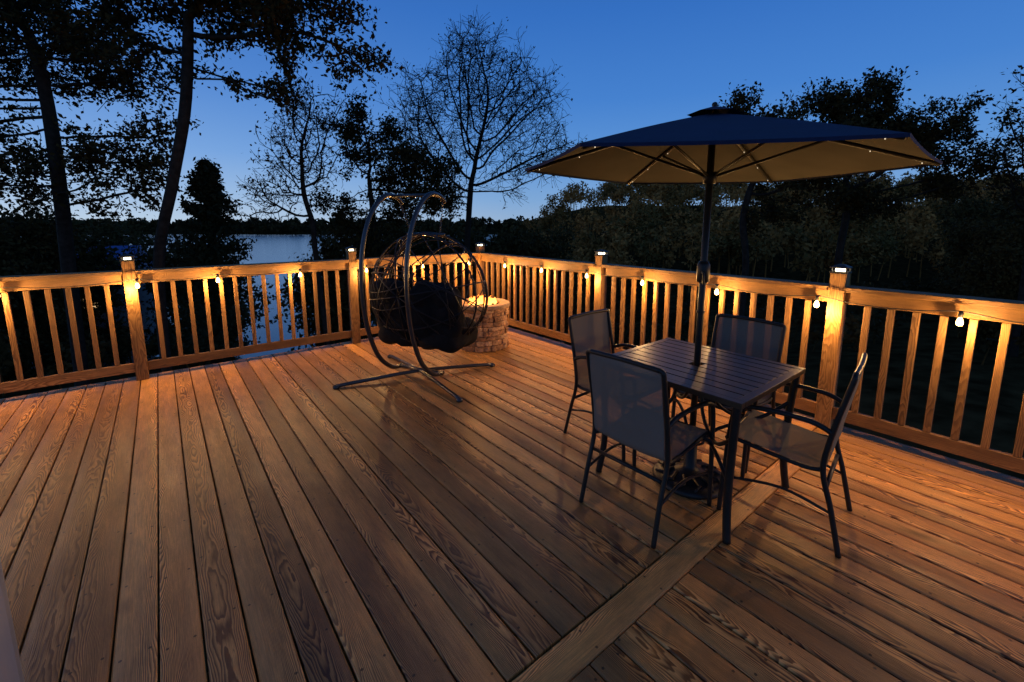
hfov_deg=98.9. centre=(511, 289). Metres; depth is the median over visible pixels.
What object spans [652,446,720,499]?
umbrella base
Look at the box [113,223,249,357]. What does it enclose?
woodland tree
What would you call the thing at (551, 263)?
deck railing
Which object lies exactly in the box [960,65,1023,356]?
oak tree
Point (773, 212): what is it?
oak tree
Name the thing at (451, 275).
woodland tree
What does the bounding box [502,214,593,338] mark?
woodland tree
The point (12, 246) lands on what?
woodland tree
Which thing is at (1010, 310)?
deck railing
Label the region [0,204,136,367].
woodland tree
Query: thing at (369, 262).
deck railing
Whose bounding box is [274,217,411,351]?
woodland tree
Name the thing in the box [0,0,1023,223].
sky
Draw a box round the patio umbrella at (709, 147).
[525,102,942,425]
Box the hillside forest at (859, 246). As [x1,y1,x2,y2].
[514,171,1023,293]
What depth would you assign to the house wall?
0.71 m
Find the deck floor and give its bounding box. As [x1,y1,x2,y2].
[0,328,1023,681]
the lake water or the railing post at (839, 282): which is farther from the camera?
the lake water
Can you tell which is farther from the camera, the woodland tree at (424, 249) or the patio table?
the woodland tree at (424, 249)
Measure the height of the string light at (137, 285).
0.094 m
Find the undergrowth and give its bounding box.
[0,276,1023,396]
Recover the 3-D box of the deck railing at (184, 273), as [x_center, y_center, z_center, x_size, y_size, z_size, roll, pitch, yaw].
[-2.782,0.203,4.815,1.972,0.980,0.135,-7,11,-38]
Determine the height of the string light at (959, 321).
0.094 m
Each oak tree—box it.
[0,0,203,386]
[37,0,405,371]
[308,90,466,276]
[713,81,887,315]
[784,65,1023,269]
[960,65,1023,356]
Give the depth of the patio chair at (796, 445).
2.20 m
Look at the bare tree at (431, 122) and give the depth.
16.95 m
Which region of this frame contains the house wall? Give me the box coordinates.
[0,559,24,681]
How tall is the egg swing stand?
1.778 m
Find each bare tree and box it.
[224,70,363,344]
[371,9,586,298]
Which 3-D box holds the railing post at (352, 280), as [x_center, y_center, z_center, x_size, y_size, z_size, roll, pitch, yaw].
[-1.975,0.071,5.449,0.108,1.211,0.108,-7,11,-38]
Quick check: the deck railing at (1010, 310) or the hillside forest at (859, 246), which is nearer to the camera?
the deck railing at (1010, 310)
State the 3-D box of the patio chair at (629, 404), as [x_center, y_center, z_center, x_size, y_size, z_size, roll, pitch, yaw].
[0.714,0.727,2.310,0.534,0.870,0.497,-7,11,-39]
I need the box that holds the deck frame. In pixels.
[4,327,1023,681]
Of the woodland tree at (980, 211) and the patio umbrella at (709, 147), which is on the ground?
the woodland tree at (980, 211)
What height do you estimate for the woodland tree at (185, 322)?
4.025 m
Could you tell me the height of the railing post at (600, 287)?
1.211 m
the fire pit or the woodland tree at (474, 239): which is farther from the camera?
the woodland tree at (474, 239)
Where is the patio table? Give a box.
[596,338,805,544]
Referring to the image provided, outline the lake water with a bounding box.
[20,234,563,358]
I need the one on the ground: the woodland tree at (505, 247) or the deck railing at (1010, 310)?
the woodland tree at (505, 247)
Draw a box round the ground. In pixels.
[0,205,1023,681]
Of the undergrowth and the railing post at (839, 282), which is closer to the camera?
the railing post at (839, 282)
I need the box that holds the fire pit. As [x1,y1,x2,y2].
[462,295,509,352]
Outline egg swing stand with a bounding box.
[333,191,494,402]
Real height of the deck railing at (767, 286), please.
0.980 m
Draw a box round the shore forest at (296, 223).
[21,215,535,234]
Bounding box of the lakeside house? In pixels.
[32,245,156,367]
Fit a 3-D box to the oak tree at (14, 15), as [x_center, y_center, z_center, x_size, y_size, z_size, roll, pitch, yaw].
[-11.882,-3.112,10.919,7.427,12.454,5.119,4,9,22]
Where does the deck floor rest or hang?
on the deck frame
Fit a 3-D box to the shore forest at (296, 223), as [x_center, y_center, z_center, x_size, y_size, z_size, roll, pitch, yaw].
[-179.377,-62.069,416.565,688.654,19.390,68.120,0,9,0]
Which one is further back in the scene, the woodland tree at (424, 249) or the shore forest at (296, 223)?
the shore forest at (296, 223)
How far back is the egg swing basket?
4.04 m
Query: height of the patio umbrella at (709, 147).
2.070 m
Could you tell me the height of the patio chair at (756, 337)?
0.870 m
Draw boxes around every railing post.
[119,254,148,380]
[345,247,360,343]
[475,242,484,296]
[594,250,608,309]
[814,264,852,427]
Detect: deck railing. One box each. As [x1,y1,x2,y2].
[0,270,134,393]
[135,259,351,369]
[356,252,478,335]
[479,252,594,342]
[601,264,828,413]
[832,285,1023,473]
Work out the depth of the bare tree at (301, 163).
13.44 m
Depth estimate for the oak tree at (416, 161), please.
15.27 m
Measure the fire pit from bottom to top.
0.641 m
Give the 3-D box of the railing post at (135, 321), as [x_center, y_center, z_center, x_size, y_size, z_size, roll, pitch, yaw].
[-3.590,0.267,4.170,0.108,1.211,0.108,-7,11,-38]
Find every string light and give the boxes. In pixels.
[0,259,469,287]
[504,261,1023,325]
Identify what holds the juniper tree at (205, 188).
on the ground
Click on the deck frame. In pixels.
(286, 521)
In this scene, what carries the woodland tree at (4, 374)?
on the ground
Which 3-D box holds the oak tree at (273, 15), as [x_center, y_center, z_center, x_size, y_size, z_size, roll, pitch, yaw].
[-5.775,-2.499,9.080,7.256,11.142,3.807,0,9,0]
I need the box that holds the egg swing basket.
[369,205,487,352]
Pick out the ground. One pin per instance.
(1008, 409)
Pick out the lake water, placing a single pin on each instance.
(274, 248)
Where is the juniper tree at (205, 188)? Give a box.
[145,155,287,362]
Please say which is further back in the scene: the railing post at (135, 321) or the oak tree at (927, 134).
the oak tree at (927, 134)
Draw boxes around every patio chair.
[563,309,663,461]
[579,349,715,548]
[671,313,786,477]
[716,353,867,557]
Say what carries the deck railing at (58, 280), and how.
attached to the railing post at (135, 321)
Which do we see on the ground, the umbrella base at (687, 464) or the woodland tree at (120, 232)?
the woodland tree at (120, 232)
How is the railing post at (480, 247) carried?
on the deck floor
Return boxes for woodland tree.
[0,202,99,381]
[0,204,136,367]
[0,291,17,375]
[74,208,168,301]
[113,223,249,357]
[172,302,242,363]
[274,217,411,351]
[368,215,473,288]
[417,218,525,327]
[425,253,501,297]
[452,215,552,334]
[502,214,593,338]
[924,184,1013,288]
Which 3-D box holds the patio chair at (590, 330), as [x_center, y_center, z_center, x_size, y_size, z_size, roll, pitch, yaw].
[0.718,0.613,3.053,0.497,0.870,0.534,-7,11,-40]

